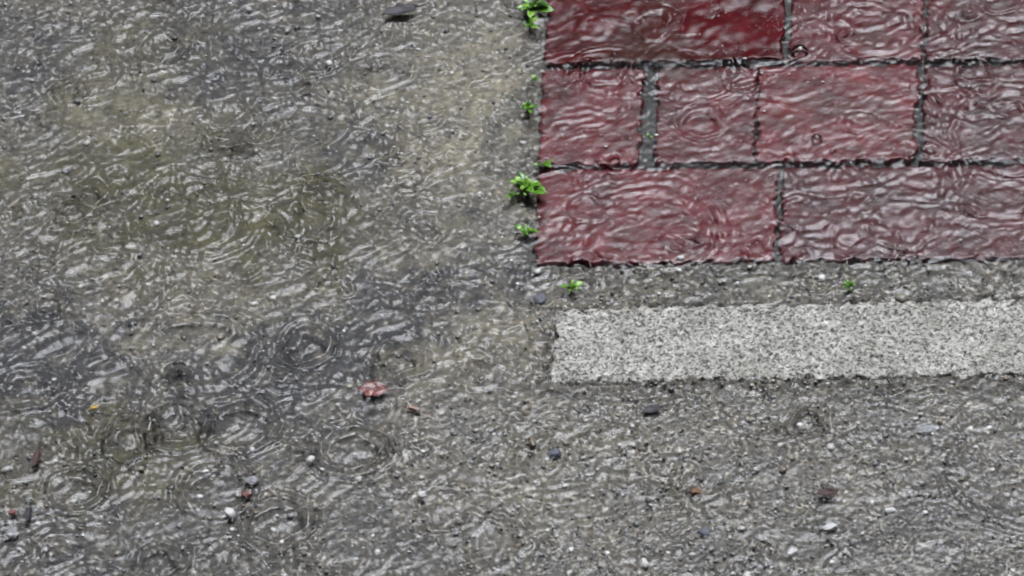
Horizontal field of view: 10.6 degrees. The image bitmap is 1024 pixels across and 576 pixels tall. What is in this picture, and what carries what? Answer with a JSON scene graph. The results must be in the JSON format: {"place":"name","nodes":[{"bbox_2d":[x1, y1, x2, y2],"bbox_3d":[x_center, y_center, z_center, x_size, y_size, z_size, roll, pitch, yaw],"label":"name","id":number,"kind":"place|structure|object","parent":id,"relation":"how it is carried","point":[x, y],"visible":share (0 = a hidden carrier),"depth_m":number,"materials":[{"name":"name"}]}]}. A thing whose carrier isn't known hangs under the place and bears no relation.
{"place":"outdoors","nodes":[
{"label":"outdoors","id":0,"kind":"place"},
{"bbox_2d":[7,18,972,575],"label":"water","id":1,"kind":"structure","parent":0,"point":[179,372],"depth_m":4.55,"materials":[{"name":"clear liquid"}]},
{"bbox_2d":[25,503,32,520],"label":"dead leaf","id":2,"kind":"object","parent":1,"relation":"on","point":[28,512],"visible":1,"depth_m":4.42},
{"bbox_2d":[32,440,41,465],"bbox_3d":[-0.384,0.134,4.473,0.008,0.003,0.029,3,42,7],"label":"dead leaf","id":3,"kind":"object","parent":1,"relation":"on","point":[37,453],"visible":1,"depth_m":4.47,"materials":[{"name":"plant"}]},
{"bbox_2d":[89,405,97,409],"bbox_3d":[-0.342,0.098,4.514,0.008,0.002,0.006,-13,36,0],"label":"petal","id":4,"kind":"object","parent":1,"relation":"on","point":[93,407],"visible":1,"depth_m":4.51,"materials":[{"name":"yellow plant"}]},
{"bbox_2d":[382,2,428,14],"bbox_3d":[-0.094,-0.247,4.876,0.044,0.004,0.016,-13,43,-11],"label":"dead leaf","id":5,"kind":"object","parent":1,"relation":"on","point":[399,8],"visible":1,"depth_m":4.88,"materials":[{"name":"grey plant"}]},
{"bbox_2d":[0,0,1023,575],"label":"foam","id":6,"kind":"object","parent":1,"relation":"on","point":[442,328],"visible":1,"depth_m":4.55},
{"bbox_2d":[1,0,1023,575],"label":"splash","id":7,"kind":"object","parent":1,"relation":"on","point":[579,286],"visible":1,"depth_m":4.61,"materials":[{"name":"clear liquid"}]},
{"bbox_2d":[642,404,667,412],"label":"dead leaf","id":8,"kind":"object","parent":1,"relation":"on","point":[651,408],"visible":1,"depth_m":4.48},
{"bbox_2d":[817,487,838,495],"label":"dead leaf","id":9,"kind":"object","parent":1,"relation":"on","point":[826,491],"visible":1,"depth_m":4.40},
{"bbox_2d":[0,0,1023,575],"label":"pavement","id":10,"kind":"structure","parent":0,"point":[54,122],"depth_m":4.57,"materials":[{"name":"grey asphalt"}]},
{"bbox_2d":[5,526,18,538],"bbox_3d":[-0.399,0.196,4.412,0.011,0.005,0.012,-21,54,-7],"label":"pebble","id":11,"kind":"object","parent":10,"relation":"on","point":[11,532],"visible":1,"depth_m":4.41,"materials":[{"name":"grey stone"}]},
{"bbox_2d":[8,508,16,515],"bbox_3d":[-0.401,0.180,4.428,0.007,0.004,0.006,-10,47,-2],"label":"stone chip","id":12,"kind":"object","parent":10,"relation":"on","point":[12,512],"visible":1,"depth_m":4.43,"materials":[{"name":"stone"}]},
{"bbox_2d":[224,507,234,518],"bbox_3d":[-0.226,0.180,4.417,0.009,0.006,0.011,-11,43,-24],"label":"pebble","id":13,"kind":"object","parent":10,"relation":"on","point":[229,513],"visible":1,"depth_m":4.41,"materials":[{"name":"white stone"}]},
{"bbox_2d":[241,491,252,498],"bbox_3d":[-0.213,0.166,4.431,0.010,0.005,0.007,-12,41,-16],"label":"stone chip","id":14,"kind":"object","parent":10,"relation":"on","point":[246,494],"visible":1,"depth_m":4.43,"materials":[{"name":"stone"}]},
{"bbox_2d":[245,476,258,486],"bbox_3d":[-0.209,0.155,4.446,0.010,0.005,0.010,-27,45,-17],"label":"pebble","id":15,"kind":"object","parent":10,"relation":"on","point":[250,480],"visible":1,"depth_m":4.44,"materials":[{"name":"grey stone"}]},
{"bbox_2d":[306,455,314,463],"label":"pebble","id":16,"kind":"object","parent":10,"relation":"on","point":[310,459],"visible":1,"depth_m":4.46,"materials":[{"name":"white stone"}]},
{"bbox_2d":[325,60,332,66],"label":"pebble","id":17,"kind":"object","parent":10,"relation":"on","point":[327,63],"visible":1,"depth_m":4.83,"materials":[{"name":"white stone"}]},
{"bbox_2d":[359,380,395,396],"bbox_3d":[-0.111,0.082,4.518,0.027,0.003,0.020,-19,44,-16],"label":"dead leaf","id":18,"kind":"object","parent":10,"relation":"on","point":[375,388],"visible":1,"depth_m":4.52,"materials":[{"name":"plant"}]},
{"bbox_2d":[404,405,420,411],"bbox_3d":[-0.081,0.098,4.498,0.015,0.004,0.005,17,56,4],"label":"stone chip","id":19,"kind":"object","parent":10,"relation":"on","point":[414,408],"visible":1,"depth_m":4.50,"materials":[{"name":"beige stone"}]},
{"bbox_2d":[417,491,426,498],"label":"pebble","id":20,"kind":"object","parent":10,"relation":"on","point":[421,494],"visible":1,"depth_m":4.42,"materials":[{"name":"white stone"}]},
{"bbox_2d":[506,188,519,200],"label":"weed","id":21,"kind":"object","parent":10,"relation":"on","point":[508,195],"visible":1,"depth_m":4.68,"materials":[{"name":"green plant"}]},
{"bbox_2d":[515,224,538,236],"bbox_3d":[0.011,-0.047,4.649,0.021,0.010,0.013,29,51,31],"label":"weed","id":22,"kind":"object","parent":10,"relation":"on","point":[526,231],"visible":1,"depth_m":4.65,"materials":[{"name":"green plant"}]},
{"bbox_2d":[509,171,545,197],"bbox_3d":[0.015,-0.084,4.688,0.037,0.020,0.024,20,47,24],"label":"weed","id":23,"kind":"object","parent":10,"relation":"on","point":[522,180],"visible":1,"depth_m":4.68,"materials":[{"name":"green plant"}]},
{"bbox_2d":[519,100,537,113],"bbox_3d":[0.014,-0.155,4.767,0.014,0.012,0.016,-33,50,-29],"label":"weed","id":24,"kind":"object","parent":10,"relation":"on","point":[527,105],"visible":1,"depth_m":4.77,"materials":[{"name":"green plant"}]},
{"bbox_2d":[521,17,537,30],"bbox_3d":[0.016,-0.230,4.852,0.016,0.011,0.012,-3,42,0],"label":"weed","id":25,"kind":"object","parent":10,"relation":"on","point":[531,21],"visible":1,"depth_m":4.85,"materials":[{"name":"green plant"}]},
{"bbox_2d":[516,0,553,17],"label":"weed","id":26,"kind":"object","parent":10,"relation":"on","point":[530,7],"visible":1,"depth_m":4.87,"materials":[{"name":"green plant"}]},
{"bbox_2d":[531,75,538,83],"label":"weed","id":27,"kind":"object","parent":10,"relation":"on","point":[534,78],"visible":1,"depth_m":4.80,"materials":[{"name":"green plant"}]},
{"bbox_2d":[534,293,545,304],"bbox_3d":[0.023,0.010,4.591,0.011,0.006,0.011,-20,48,-16],"label":"pebble","id":28,"kind":"object","parent":10,"relation":"on","point":[540,298],"visible":1,"depth_m":4.59,"materials":[{"name":"stone"}]},
{"bbox_2d":[533,159,552,169],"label":"weed","id":29,"kind":"object","parent":10,"relation":"on","point":[546,164],"visible":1,"depth_m":4.71,"materials":[{"name":"green plant"}]},
{"bbox_2d":[547,448,560,458],"bbox_3d":[0.034,0.134,4.451,0.012,0.006,0.009,-13,52,-7],"label":"pebble","id":30,"kind":"object","parent":10,"relation":"on","point":[553,453],"visible":1,"depth_m":4.45,"materials":[{"name":"stone"}]},
{"bbox_2d":[559,279,582,292],"bbox_3d":[0.049,0.000,4.596,0.016,0.012,0.016,16,45,20],"label":"weed","id":31,"kind":"object","parent":10,"relation":"on","point":[573,285],"visible":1,"depth_m":4.59,"materials":[{"name":"green plant"}]},
{"bbox_2d":[537,67,646,170],"bbox_3d":[0.069,-0.129,4.781,0.092,0.066,0.131,0,42,4],"label":"paver","id":32,"kind":"object","parent":10,"relation":"on","point":[584,119],"visible":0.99,"depth_m":4.76,"materials":[{"name":"brick"}]},
{"bbox_2d":[641,558,648,568],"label":"pebble","id":33,"kind":"object","parent":10,"relation":"on","point":[644,561],"visible":1,"depth_m":4.35,"materials":[{"name":"white stone"}]},
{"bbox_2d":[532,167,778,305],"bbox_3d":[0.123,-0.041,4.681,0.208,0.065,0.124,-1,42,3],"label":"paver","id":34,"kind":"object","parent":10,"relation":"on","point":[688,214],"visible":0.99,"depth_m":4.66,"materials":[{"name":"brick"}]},
{"bbox_2d":[677,255,683,260],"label":"pebble","id":35,"kind":"object","parent":34,"relation":"on","point":[680,258],"visible":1,"depth_m":4.62,"materials":[{"name":"white stone"}]},
{"bbox_2d":[543,0,785,68],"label":"paver","id":36,"kind":"object","parent":10,"relation":"on","point":[753,32],"visible":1,"depth_m":4.84,"materials":[{"name":"brick"}]},
{"bbox_2d":[690,488,701,495],"bbox_3d":[0.147,0.163,4.410,0.011,0.005,0.008,17,35,4],"label":"stone chip","id":37,"kind":"object","parent":10,"relation":"on","point":[696,491],"visible":1,"depth_m":4.41,"materials":[{"name":"orange stone"}]},
{"bbox_2d":[697,526,709,537],"bbox_3d":[0.153,0.194,4.377,0.010,0.006,0.010,23,55,30],"label":"pebble","id":38,"kind":"object","parent":10,"relation":"on","point":[703,532],"visible":1,"depth_m":4.38,"materials":[{"name":"stone"}]},
{"bbox_2d":[653,66,757,168],"bbox_3d":[0.169,-0.128,4.776,0.090,0.064,0.131,0,42,4],"label":"paver","id":39,"kind":"object","parent":10,"relation":"on","point":[684,102],"visible":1,"depth_m":4.75,"materials":[{"name":"brick"}]},
{"bbox_2d":[549,299,1023,386],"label":"road marking","id":40,"kind":"object","parent":10,"relation":"on","point":[910,340],"visible":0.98,"depth_m":4.53,"materials":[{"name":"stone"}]},
{"bbox_2d":[787,547,796,556],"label":"pebble","id":41,"kind":"object","parent":10,"relation":"on","point":[791,552],"visible":1,"depth_m":4.36,"materials":[{"name":"white stone"}]},
{"bbox_2d":[822,523,837,531],"bbox_3d":[0.252,0.190,4.373,0.013,0.006,0.007,-18,33,-2],"label":"pebble","id":42,"kind":"object","parent":10,"relation":"on","point":[829,527],"visible":1,"depth_m":4.37,"materials":[{"name":"white stone"}]},
{"bbox_2d":[754,63,921,168],"bbox_3d":[0.282,-0.130,4.771,0.151,0.064,0.136,-3,42,0],"label":"paver","id":43,"kind":"object","parent":10,"relation":"on","point":[853,114],"visible":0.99,"depth_m":4.75,"materials":[{"name":"brick"}]},
{"bbox_2d":[842,279,855,290],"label":"weed","id":44,"kind":"object","parent":10,"relation":"on","point":[848,285],"visible":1,"depth_m":4.58,"materials":[{"name":"green plant"}]},
{"bbox_2d":[787,0,924,66],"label":"paver","id":45,"kind":"object","parent":10,"relation":"on","point":[877,36],"visible":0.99,"depth_m":4.83,"materials":[{"name":"brick"}]},
{"bbox_2d":[791,44,808,53],"bbox_3d":[0.251,-0.207,4.809,0.015,0.009,0.015,-3,42,0],"label":"bubble","id":46,"kind":"object","parent":45,"relation":"on","point":[799,45],"visible":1,"depth_m":4.82,"materials":[{"name":"clear liquid"}]},
{"bbox_2d":[884,507,895,513],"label":"pebble","id":47,"kind":"object","parent":10,"relation":"on","point":[889,510],"visible":1,"depth_m":4.38,"materials":[{"name":"white stone"}]},
{"bbox_2d":[778,164,1023,264],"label":"paver","id":48,"kind":"object","parent":10,"relation":"on","point":[907,217],"visible":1,"depth_m":4.65,"materials":[{"name":"brick"}]},
{"bbox_2d":[917,425,939,434],"bbox_3d":[0.336,0.115,4.455,0.019,0.005,0.009,-4,49,-7],"label":"pebble","id":49,"kind":"object","parent":10,"relation":"on","point":[929,429],"visible":1,"depth_m":4.45,"materials":[{"name":"grey stone"}]},
{"bbox_2d":[918,63,1023,166],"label":"paver","id":50,"kind":"object","parent":10,"relation":"on","point":[954,132],"visible":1,"depth_m":4.74,"materials":[{"name":"brick"}]},
{"bbox_2d":[923,0,1023,64],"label":"paver","id":51,"kind":"object","parent":10,"relation":"on","point":[982,31],"visible":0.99,"depth_m":4.83,"materials":[{"name":"brick"}]}
]}

